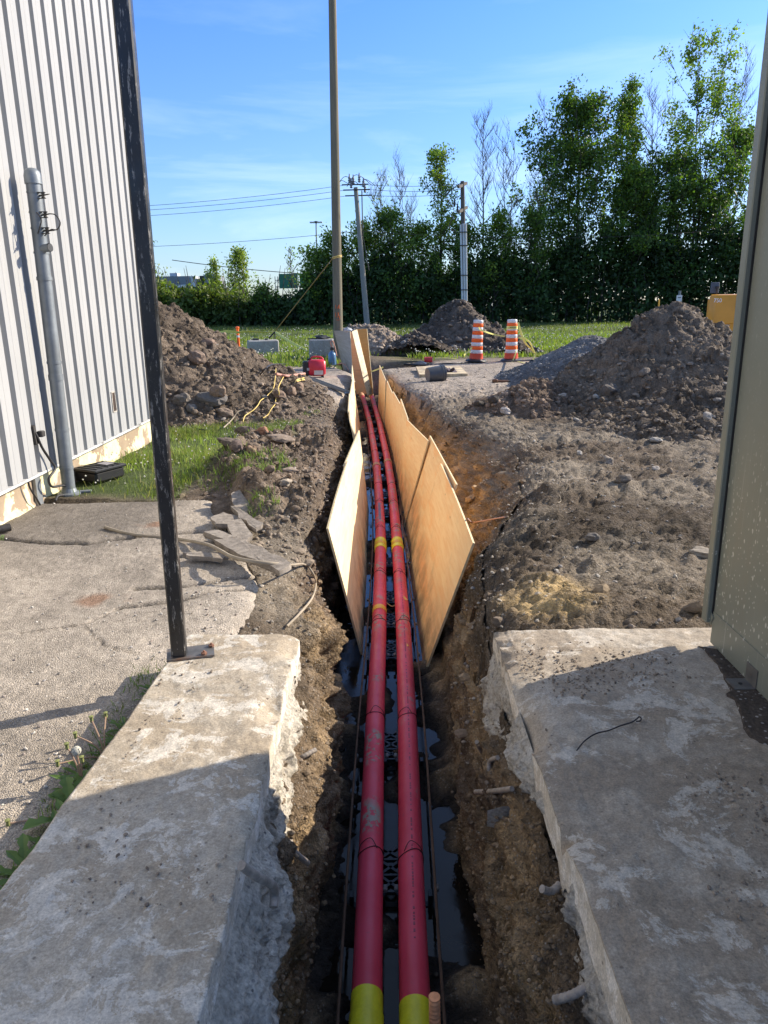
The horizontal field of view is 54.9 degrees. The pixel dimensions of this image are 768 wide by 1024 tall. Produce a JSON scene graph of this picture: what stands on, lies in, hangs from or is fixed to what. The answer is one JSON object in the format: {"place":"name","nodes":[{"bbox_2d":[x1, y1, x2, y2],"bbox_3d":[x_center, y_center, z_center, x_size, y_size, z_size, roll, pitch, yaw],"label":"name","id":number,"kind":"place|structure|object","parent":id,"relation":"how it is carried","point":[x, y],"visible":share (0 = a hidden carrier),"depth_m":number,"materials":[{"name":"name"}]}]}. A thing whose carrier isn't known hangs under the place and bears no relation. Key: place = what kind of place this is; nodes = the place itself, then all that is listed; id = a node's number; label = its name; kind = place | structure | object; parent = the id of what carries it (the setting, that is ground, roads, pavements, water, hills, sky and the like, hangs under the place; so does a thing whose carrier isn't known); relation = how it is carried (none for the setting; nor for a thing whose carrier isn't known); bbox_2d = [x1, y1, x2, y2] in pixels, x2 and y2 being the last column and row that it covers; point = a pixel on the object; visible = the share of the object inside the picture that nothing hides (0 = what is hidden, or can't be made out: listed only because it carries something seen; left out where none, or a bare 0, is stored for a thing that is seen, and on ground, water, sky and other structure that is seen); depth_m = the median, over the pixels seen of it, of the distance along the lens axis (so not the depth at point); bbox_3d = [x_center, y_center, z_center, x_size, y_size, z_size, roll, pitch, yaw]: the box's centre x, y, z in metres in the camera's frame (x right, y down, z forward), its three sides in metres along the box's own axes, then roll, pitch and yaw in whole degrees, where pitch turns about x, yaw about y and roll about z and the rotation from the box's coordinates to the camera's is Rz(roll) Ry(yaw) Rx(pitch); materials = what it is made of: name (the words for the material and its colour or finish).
{"place":"outdoors","nodes":[
{"label":"outdoors","id":0,"kind":"place"},
{"bbox_2d":[0,500,258,886],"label":"pavement","id":1,"kind":"structure","parent":0,"point":[23,634],"depth_m":4.00,"materials":[{"name":"concrete"}]},
{"bbox_2d":[49,742,89,799],"bbox_3d":[-1.104,0.895,2.550,0.138,0.176,0.253,-1,16,0],"label":"dandelion plant","id":2,"kind":"object","parent":1,"relation":"on","point":[75,751],"visible":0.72,"depth_m":2.57,"materials":[{"name":"green plant"}]},
{"bbox_2d":[0,499,256,858],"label":"loose stones","id":3,"kind":"object","parent":1,"relation":"on","point":[23,753],"visible":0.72,"depth_m":3.52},
{"bbox_2d":[183,551,228,562],"bbox_3d":[-1.165,0.291,4.839,0.320,0.038,0.106,2,16,11],"label":"asphalt slab","id":4,"kind":"object","parent":1,"relation":"on","point":[206,556],"depth_m":4.81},
{"bbox_2d":[103,526,316,626],"bbox_3d":[-1.028,0.333,5.123,0.840,0.415,2.273,-16,21,-42],"label":"root","id":5,"kind":"object","parent":1,"relation":"on","point":[223,552],"visible":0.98,"depth_m":4.87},
{"bbox_2d":[210,512,238,528],"bbox_3d":[-1.190,0.072,5.564,0.262,0.066,0.214,9,18,32],"label":"asphalt slab","id":6,"kind":"object","parent":1,"relation":"on","point":[220,520],"depth_m":5.55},
{"bbox_2d":[214,537,291,575],"bbox_3d":[-0.844,0.273,4.754,0.170,0.066,0.866,-14,20,-39],"label":"asphalt slab","id":7,"kind":"object","parent":1,"relation":"on","point":[238,547],"depth_m":4.71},
{"bbox_2d":[44,303,720,1023],"bbox_3d":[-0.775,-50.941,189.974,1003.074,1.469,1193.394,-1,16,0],"label":"ground","id":8,"kind":"structure","parent":0,"point":[654,561],"depth_m":4.44,"materials":[{"name":"soil"}]},
{"bbox_2d":[0,833,37,889],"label":"dandelion plant","id":9,"kind":"object","parent":8,"relation":"on","point":[21,855],"visible":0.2,"depth_m":2.21,"materials":[{"name":"green plant"}]},
{"bbox_2d":[5,770,88,833],"bbox_3d":[-1.053,0.979,2.444,0.218,0.074,0.311,9,18,30],"label":"dandelion plant","id":10,"kind":"object","parent":8,"relation":"on","point":[65,783],"visible":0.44,"depth_m":2.50,"materials":[{"name":"green plant"}]},
{"bbox_2d":[23,167,91,496],"bbox_3d":[-2.776,-1.457,6.294,0.353,2.703,0.211,-1,16,0],"label":"service mast","id":11,"kind":"object","parent":8,"relation":"on","point":[40,231],"visible":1,"depth_m":6.20,"materials":[{"name":"metal"}]},
{"bbox_2d":[0,0,151,524],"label":"metal building","id":12,"kind":"structure","parent":8,"relation":"on","point":[61,127],"depth_m":6.93,"materials":[{"name":"white"}]},
{"bbox_2d":[55,711,107,766],"bbox_3d":[-1.087,0.852,2.743,0.176,0.158,0.238,-1,16,0],"label":"dandelion plant","id":13,"kind":"object","parent":8,"relation":"on","point":[91,743],"visible":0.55,"depth_m":2.74,"materials":[{"name":"green plant"}]},
{"bbox_2d":[4,656,166,878],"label":"grass","id":14,"kind":"structure","parent":8,"relation":"on","point":[136,680],"depth_m":3.00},
{"bbox_2d":[73,461,125,482],"bbox_3d":[-2.766,-0.391,7.199,0.330,0.141,0.390,7,18,27],"label":"valve box","id":15,"kind":"object","parent":8,"relation":"on","point":[103,471],"visible":0.93,"depth_m":7.09,"materials":[{"name":"black plastic"}]},
{"bbox_2d":[0,634,307,1023],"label":"concrete wall","id":16,"kind":"structure","parent":8,"relation":"on","point":[204,775],"depth_m":2.05,"materials":[{"name":"concrete"}]},
{"bbox_2d":[39,661,268,914],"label":"dirt crumbs","id":17,"kind":"object","parent":16,"relation":"on","point":[146,904],"visible":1,"depth_m":2.08,"materials":[{"name":"soil"}]},
{"bbox_2d":[112,0,213,662],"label":"fence post","id":18,"kind":"object","parent":16,"relation":"on","point":[128,74],"visible":0.97,"depth_m":2.81,"materials":[{"name":"metal"}]},
{"bbox_2d":[237,860,278,908],"bbox_3d":[-0.330,0.999,1.982,0.034,0.273,0.185,4,16,17],"label":"rebar stub","id":19,"kind":"object","parent":16,"relation":"attached to","point":[248,870],"visible":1,"depth_m":1.96,"materials":[{"name":"metal"}]},
{"bbox_2d":[59,418,295,500],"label":"grass","id":20,"kind":"structure","parent":8,"relation":"on","point":[183,432],"depth_m":8.25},
{"bbox_2d":[156,273,224,289],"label":"office building","id":21,"kind":"structure","parent":8,"relation":"on","point":[172,278],"depth_m":191.37,"materials":[{"name":"grey"}]},
{"bbox_2d":[215,244,258,293],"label":"tree","id":22,"kind":"object","parent":8,"relation":"on","point":[238,255],"visible":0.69,"depth_m":63.21,"materials":[{"name":"green plant"}]},
{"bbox_2d":[227,519,252,541],"bbox_3d":[-1.025,0.154,5.264,0.137,0.093,0.455,-8,17,-23],"label":"asphalt slab","id":23,"kind":"object","parent":8,"relation":"on","point":[238,528],"depth_m":5.27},
{"bbox_2d":[158,301,334,428],"bbox_3d":[-4.389,-2.587,12.653,8.375,2.320,7.250,-1,16,0],"label":"dirt heap","id":24,"kind":"object","parent":8,"relation":"on","point":[181,352],"visible":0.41,"depth_m":11.61,"materials":[{"name":"soil"}]},
{"bbox_2d":[196,392,227,406],"bbox_3d":[-2.558,-1.664,10.931,0.460,0.228,0.325,5,17,19],"label":"earth clod","id":25,"kind":"object","parent":24,"relation":"on","point":[207,397],"visible":0.81,"depth_m":10.82,"materials":[{"name":"stone"}]},
{"bbox_2d":[161,304,330,426],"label":"heap clods","id":26,"kind":"object","parent":24,"relation":"on","point":[262,403],"visible":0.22,"depth_m":11.44,"materials":[{"name":"soil"}]},
{"bbox_2d":[231,506,262,532],"bbox_3d":[-1.050,0.054,5.556,0.098,0.082,0.598,-12,19,-34],"label":"asphalt slab","id":27,"kind":"object","parent":8,"relation":"on","point":[252,524],"depth_m":5.47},
{"bbox_2d":[198,406,319,517],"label":"grass","id":28,"kind":"structure","parent":8,"relation":"on","point":[260,466],"depth_m":6.95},
{"bbox_2d":[245,275,279,322],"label":"tree","id":29,"kind":"object","parent":8,"relation":"on","point":[259,289],"visible":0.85,"depth_m":60.06,"materials":[{"name":"green plant"}]},
{"bbox_2d":[247,339,278,354],"bbox_3d":[-4.114,-5.591,25.206,1.039,0.530,0.620,-4,16,-12],"label":"concrete block","id":30,"kind":"object","parent":8,"relation":"on","point":[265,346],"depth_m":24.91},
{"bbox_2d":[176,403,350,677],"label":"loose stones","id":31,"kind":"object","parent":8,"relation":"on","point":[270,595],"visible":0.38,"depth_m":6.09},
{"bbox_2d":[177,409,350,613],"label":"dirt clods","id":32,"kind":"object","parent":8,"relation":"on","point":[269,468],"visible":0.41,"depth_m":6.49,"materials":[{"name":"soil"}]},
{"bbox_2d":[290,242,332,325],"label":"tree","id":33,"kind":"object","parent":8,"relation":"on","point":[310,257],"visible":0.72,"depth_m":59.87,"materials":[{"name":"green plant"}]},
{"bbox_2d":[302,356,325,377],"bbox_3d":[-1.639,-3.406,17.332,0.538,0.495,0.304,-2,16,-6],"label":"generator","id":34,"kind":"object","parent":8,"relation":"on","point":[314,367],"visible":0.97,"depth_m":17.21,"materials":[{"name":"red plastic"}]},
{"bbox_2d":[309,339,333,358],"bbox_3d":[-1.965,-5.215,23.616,0.814,0.600,0.642,-1,16,0],"label":"concrete block","id":35,"kind":"object","parent":8,"relation":"on","point":[318,345],"depth_m":23.30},
{"bbox_2d":[328,0,342,363],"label":"utility pole","id":36,"kind":"object","parent":8,"relation":"on","point":[336,228],"visible":0.94,"depth_m":21.30,"materials":[{"name":"brown wood"}]},
{"bbox_2d":[311,225,359,309],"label":"tree","id":37,"kind":"object","parent":8,"relation":"on","point":[328,238],"visible":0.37,"depth_m":59.96,"materials":[{"name":"green plant"}]},
{"bbox_2d":[334,331,351,373],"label":"plywood sheet","id":38,"kind":"object","parent":8,"relation":"on","point":[343,339],"visible":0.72,"depth_m":19.83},
{"bbox_2d":[326,461,366,654],"bbox_3d":[-0.288,0.333,6.711,0.266,1.163,2.350,-1,16,0],"label":"plywood sheet","id":39,"kind":"object","parent":8,"relation":"on","point":[346,536],"visible":0.91,"depth_m":6.34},
{"bbox_2d":[336,402,372,1023],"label":"steel rod","id":40,"kind":"object","parent":8,"relation":"on","point":[344,919],"visible":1,"depth_m":3.67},
{"bbox_2d":[343,430,368,549],"bbox_3d":[-0.291,-0.209,8.636,0.246,1.173,2.051,-1,16,0],"label":"plywood sheet","id":41,"kind":"object","parent":8,"relation":"on","point":[354,458],"visible":0.74,"depth_m":8.59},
{"bbox_2d":[340,173,373,324],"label":"utility pole","id":42,"kind":"object","parent":8,"relation":"on","point":[351,181],"visible":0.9,"depth_m":51.62,"materials":[{"name":"grey wood"}]},
{"bbox_2d":[350,332,366,393],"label":"plywood sheet","id":43,"kind":"object","parent":8,"relation":"on","point":[359,382],"visible":0.27,"depth_m":20.67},
{"bbox_2d":[352,330,371,395],"bbox_3d":[-0.554,-3.858,19.090,0.219,1.646,0.683,-12,19,-36],"label":"plywood sheet","id":44,"kind":"object","parent":8,"relation":"on","point":[357,343],"visible":1,"depth_m":19.09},
{"bbox_2d":[356,329,373,396],"bbox_3d":[-0.506,-3.971,19.765,0.426,1.803,0.213,-1,16,0],"label":"plywood sheet","id":45,"kind":"object","parent":8,"relation":"on","point":[363,336],"visible":0.81,"depth_m":19.65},
{"bbox_2d":[349,392,386,1023],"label":"conduit","id":46,"kind":"object","parent":8,"relation":"on","point":[366,1004],"visible":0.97,"depth_m":3.61,"materials":[{"name":"red plastic"}]},
{"bbox_2d":[342,217,393,323],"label":"tree","id":47,"kind":"object","parent":8,"relation":"on","point":[354,239],"visible":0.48,"depth_m":59.92,"materials":[{"name":"green plant"}]},
{"bbox_2d":[352,164,406,320],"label":"bare tree","id":48,"kind":"object","parent":8,"relation":"on","point":[378,196],"visible":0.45,"depth_m":59.92,"materials":[{"name":"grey plant"}]},
{"bbox_2d":[343,323,418,354],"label":"heap clods","id":49,"kind":"object","parent":8,"relation":"on","point":[380,342],"visible":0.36,"depth_m":25.29,"materials":[{"name":"soil"}]},
{"bbox_2d":[378,365,385,425],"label":"plywood sheet","id":50,"kind":"object","parent":8,"relation":"on","point":[382,395],"visible":0.84,"depth_m":16.81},
{"bbox_2d":[346,325,418,354],"bbox_3d":[-0.585,-5.725,25.913,4.025,1.647,2.760,-1,16,0],"label":"dirt heap","id":51,"kind":"object","parent":8,"relation":"on","point":[382,335],"visible":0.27,"depth_m":25.23,"materials":[{"name":"soil"}]},
{"bbox_2d":[388,391,399,463],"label":"plywood sheet","id":52,"kind":"object","parent":8,"relation":"on","point":[395,407],"visible":0.71,"depth_m":13.16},
{"bbox_2d":[364,199,428,322],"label":"tree","id":53,"kind":"object","parent":8,"relation":"on","point":[388,221],"visible":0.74,"depth_m":59.28,"materials":[{"name":"green plant"}]},
{"bbox_2d":[368,395,429,1023],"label":"conduit","id":54,"kind":"object","parent":8,"relation":"on","point":[414,986],"visible":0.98,"depth_m":3.62,"materials":[{"name":"red plastic"}]},
{"bbox_2d":[393,399,408,484],"bbox_3d":[0.235,-1.024,11.393,0.181,1.242,1.601,-1,16,-2],"label":"plywood sheet","id":55,"kind":"object","parent":8,"relation":"on","point":[402,419],"visible":0.72,"depth_m":11.33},
{"bbox_2d":[385,143,418,316],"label":"bare tree","id":56,"kind":"object","parent":8,"relation":"on","point":[401,194],"visible":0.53,"depth_m":61.18,"materials":[{"name":"grey plant"}]},
{"bbox_2d":[377,402,446,1023],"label":"steel rod","id":57,"kind":"object","parent":8,"relation":"on","point":[437,920],"visible":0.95,"depth_m":3.67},
{"bbox_2d":[398,420,428,526],"bbox_3d":[0.358,-0.503,9.674,0.360,1.164,1.702,-1,16,0],"label":"plywood sheet","id":58,"kind":"object","parent":8,"relation":"on","point":[416,443],"visible":0.84,"depth_m":9.42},
{"bbox_2d":[390,214,452,322],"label":"tree","id":59,"kind":"object","parent":8,"relation":"on","point":[420,231],"visible":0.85,"depth_m":59.35,"materials":[{"name":"green plant"}]},
{"bbox_2d":[229,325,629,357],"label":"dandelions","id":60,"kind":"object","parent":8,"relation":"on","point":[406,348],"visible":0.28,"depth_m":27.64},
{"bbox_2d":[277,414,583,1023],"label":"loose stones","id":61,"kind":"object","parent":8,"relation":"on","point":[534,958],"visible":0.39,"depth_m":2.69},
{"bbox_2d":[405,436,457,554],"bbox_3d":[0.437,-0.022,7.912,0.400,1.185,2.458,-1,16,-1],"label":"plywood sheet","id":62,"kind":"object","parent":8,"relation":"on","point":[433,460],"visible":0.43,"depth_m":8.24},
{"bbox_2d":[429,992,440,1023],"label":"rebar stub","id":63,"kind":"object","parent":8,"relation":"on","point":[434,1008],"visible":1,"depth_m":1.86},
{"bbox_2d":[425,364,446,381],"bbox_3d":[1.101,-2.946,15.780,0.383,0.376,0.366,-10,18,-16],"label":"bucket","id":64,"kind":"object","parent":8,"relation":"on","point":[437,373],"visible":0.94,"depth_m":15.65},
{"bbox_2d":[418,142,460,298],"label":"tree","id":65,"kind":"object","parent":8,"relation":"on","point":[435,156],"visible":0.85,"depth_m":58.95,"materials":[{"name":"green plant"}]},
{"bbox_2d":[408,464,474,666],"bbox_3d":[0.428,0.392,6.465,0.415,1.165,2.440,-1,16,0],"label":"plywood sheet","id":66,"kind":"object","parent":8,"relation":"on","point":[443,546],"visible":0.83,"depth_m":6.13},
{"bbox_2d":[157,262,732,325],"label":"thicket stems","id":67,"kind":"object","parent":8,"relation":"on","point":[601,296],"visible":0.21,"depth_m":60.72,"materials":[{"name":"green plant"}]},
{"bbox_2d":[156,191,745,326],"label":"undergrowth","id":68,"kind":"object","parent":8,"relation":"on","point":[700,272],"visible":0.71,"depth_m":59.90,"materials":[{"name":"green plant"}]},
{"bbox_2d":[446,181,467,300],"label":"utility pole","id":69,"kind":"object","parent":8,"relation":"on","point":[463,243],"visible":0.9,"depth_m":46.90,"materials":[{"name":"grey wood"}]},
{"bbox_2d":[378,299,537,355],"bbox_3d":[2.654,-6.485,26.729,6.580,2.360,5.086,-1,16,0],"label":"dirt heap","id":70,"kind":"object","parent":8,"relation":"on","point":[461,329],"visible":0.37,"depth_m":25.72,"materials":[{"name":"soil"}]},
{"bbox_2d":[374,299,543,355],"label":"heap clods","id":71,"kind":"object","parent":8,"relation":"on","point":[414,332],"visible":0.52,"depth_m":25.48,"materials":[{"name":"soil"}]},
{"bbox_2d":[431,215,492,304],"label":"tree","id":72,"kind":"object","parent":8,"relation":"on","point":[452,249],"visible":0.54,"depth_m":59.91,"materials":[{"name":"green plant"}]},
{"bbox_2d":[465,320,486,361],"bbox_3d":[2.672,-4.907,21.206,0.620,1.171,0.590,2,16,-1],"label":"traffic drum","id":73,"kind":"object","parent":8,"relation":"on","point":[476,353],"visible":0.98,"depth_m":21.09,"materials":[{"name":"orange plastic"}]},
{"bbox_2d":[465,100,503,252],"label":"bare tree","id":74,"kind":"object","parent":8,"relation":"on","point":[476,212],"visible":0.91,"depth_m":60.94,"materials":[{"name":"grey plant"}]},
{"bbox_2d":[487,806,509,826],"bbox_3d":[0.459,1.192,2.917,0.108,0.112,0.053,-1,16,0],"label":"concrete lump","id":75,"kind":"object","parent":8,"relation":"on","point":[500,812],"visible":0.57,"depth_m":2.89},
{"bbox_2d":[470,200,529,321],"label":"tree","id":76,"kind":"object","parent":8,"relation":"on","point":[498,225],"visible":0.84,"depth_m":59.55,"materials":[{"name":"green plant"}]},
{"bbox_2d":[490,116,527,265],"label":"bare tree","id":77,"kind":"object","parent":8,"relation":"on","point":[509,177],"visible":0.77,"depth_m":61.59,"materials":[{"name":"grey plant"}]},
{"bbox_2d":[500,319,520,360],"bbox_3d":[3.652,-4.909,21.160,0.620,1.171,0.590,-1,16,0],"label":"traffic drum","id":78,"kind":"object","parent":8,"relation":"on","point":[511,343],"visible":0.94,"depth_m":21.05,"materials":[{"name":"orange plastic"}]},
{"bbox_2d":[464,377,569,419],"bbox_3d":[2.320,-1.710,11.472,2.196,0.767,1.964,-1,16,0],"label":"dirt heap","id":79,"kind":"object","parent":8,"relation":"on","point":[526,411],"visible":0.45,"depth_m":11.02,"materials":[{"name":"soil"}]},
{"bbox_2d":[467,376,574,419],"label":"heap clods","id":80,"kind":"object","parent":79,"relation":"on","point":[543,402],"visible":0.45,"depth_m":11.02,"materials":[{"name":"soil"}]},
{"bbox_2d":[494,200,567,321],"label":"tree","id":81,"kind":"object","parent":8,"relation":"on","point":[534,221],"visible":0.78,"depth_m":58.78,"materials":[{"name":"green plant"}]},
{"bbox_2d":[496,335,606,385],"bbox_3d":[4.306,-2.925,15.398,4.028,1.481,5.060,-1,16,0],"label":"gravel heap","id":82,"kind":"object","parent":8,"relation":"on","point":[584,343],"visible":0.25,"depth_m":14.81,"materials":[{"name":"gravel"}]},
{"bbox_2d":[494,335,605,382],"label":"heap clods","id":83,"kind":"object","parent":82,"relation":"on","point":[539,363],"visible":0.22,"depth_m":15.05,"materials":[{"name":"gravel"}]},
{"bbox_2d":[393,367,718,764],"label":"loose stones","id":84,"kind":"object","parent":8,"relation":"on","point":[629,625],"visible":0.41,"depth_m":5.85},
{"bbox_2d":[395,367,716,738],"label":"dirt clods","id":85,"kind":"object","parent":8,"relation":"on","point":[692,607],"visible":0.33,"depth_m":4.91,"materials":[{"name":"soil"}]},
{"bbox_2d":[506,73,644,321],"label":"tree","id":86,"kind":"object","parent":8,"relation":"on","point":[576,155],"visible":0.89,"depth_m":59.41,"materials":[{"name":"green plant"}]},
{"bbox_2d":[479,628,767,1023],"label":"concrete slab","id":87,"kind":"structure","parent":8,"relation":"on","point":[683,945],"depth_m":2.21,"materials":[{"name":"concrete"}]},
{"bbox_2d":[552,982,585,1005],"bbox_3d":[0.475,1.220,1.869,0.098,0.087,0.038,3,16,13],"label":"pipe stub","id":88,"kind":"object","parent":87,"relation":"attached to","point":[573,994],"visible":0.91,"depth_m":1.86,"materials":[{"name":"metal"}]},
{"bbox_2d":[513,640,767,938],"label":"dirt crumbs","id":89,"kind":"object","parent":87,"relation":"on","point":[739,899],"visible":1,"depth_m":2.94,"materials":[{"name":"soil"}]},
{"bbox_2d":[699,646,767,744],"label":"mud patch","id":90,"kind":"object","parent":87,"relation":"on","point":[752,705],"visible":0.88,"depth_m":2.76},
{"bbox_2d":[701,13,767,700],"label":"electrical cabinet","id":91,"kind":"object","parent":87,"relation":"on","point":[735,608],"visible":1,"depth_m":2.88,"materials":[{"name":"metal"}]},
{"bbox_2d":[593,69,663,320],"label":"tree","id":92,"kind":"object","parent":8,"relation":"on","point":[628,109],"visible":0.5,"depth_m":60.53,"materials":[{"name":"green plant"}]},
{"bbox_2d":[584,159,680,320],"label":"tree","id":93,"kind":"object","parent":8,"relation":"on","point":[636,189],"visible":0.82,"depth_m":58.91,"materials":[{"name":"green plant"}]},
{"bbox_2d":[549,301,732,442],"bbox_3d":[4.665,-2.398,12.107,6.630,2.042,9.546,-1,16,0],"label":"dirt heap","id":94,"kind":"object","parent":8,"relation":"on","point":[639,341],"visible":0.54,"depth_m":10.81,"materials":[{"name":"soil"}]},
{"bbox_2d":[548,306,731,444],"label":"heap clods","id":95,"kind":"object","parent":94,"relation":"on","point":[699,432],"visible":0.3,"depth_m":9.97,"materials":[{"name":"soil"}]},
{"bbox_2d":[638,79,678,219],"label":"bare tree","id":96,"kind":"object","parent":8,"relation":"on","point":[648,131],"visible":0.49,"depth_m":61.84,"materials":[{"name":"grey plant"}]},
{"bbox_2d":[618,127,748,301],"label":"tree","id":97,"kind":"object","parent":8,"relation":"on","point":[689,186],"visible":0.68,"depth_m":59.18,"materials":[{"name":"green plant"}]},
{"bbox_2d":[645,17,747,299],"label":"tree","id":98,"kind":"object","parent":8,"relation":"on","point":[716,95],"visible":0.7,"depth_m":59.44,"materials":[{"name":"green plant"}]},
{"bbox_2d":[676,106,756,271],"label":"tree","id":99,"kind":"object","parent":8,"relation":"on","point":[744,138],"visible":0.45,"depth_m":60.09,"materials":[{"name":"green plant"}]},
{"bbox_2d":[706,282,736,330],"bbox_3d":[9.293,-5.205,19.487,2.330,2.440,2.287,-1,16,0],"label":"mini excavator","id":100,"kind":"object","parent":8,"relation":"on","point":[720,307],"visible":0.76,"depth_m":18.42,"materials":[{"name":"yellow paint"}]},
{"bbox_2d":[719,40,757,222],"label":"tree","id":101,"kind":"object","parent":8,"relation":"on","point":[743,94],"visible":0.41,"depth_m":60.70,"materials":[{"name":"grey plant"}]},
{"bbox_2d":[319,395,484,1023],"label":"water","id":102,"kind":"structure","parent":0,"point":[461,939],"depth_m":3.60,"materials":[{"name":"black liquid"}]},
{"bbox_2d":[344,845,438,908],"bbox_3d":[0.033,1.690,3.471,0.425,0.126,0.355,-1,16,0],"label":"conduit spacer","id":103,"kind":"object","parent":102,"relation":"in","point":[388,884],"visible":0.55,"depth_m":3.37,"materials":[{"name":"black plastic"}]},
{"bbox_2d":[357,729,428,771],"bbox_3d":[0.044,1.419,4.445,0.425,0.126,0.355,-1,16,0],"label":"conduit spacer","id":104,"kind":"object","parent":102,"relation":"in","point":[388,753],"visible":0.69,"depth_m":4.34,"materials":[{"name":"black plastic"}]},
{"bbox_2d":[205,320,630,367],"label":"field grass","id":105,"kind":"structure","parent":0,"point":[292,353],"depth_m":37.13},
{"bbox_2d":[133,0,767,305],"label":"sky","id":106,"kind":"structure","parent":0,"point":[235,94],"materials":[{"name":"blue"}]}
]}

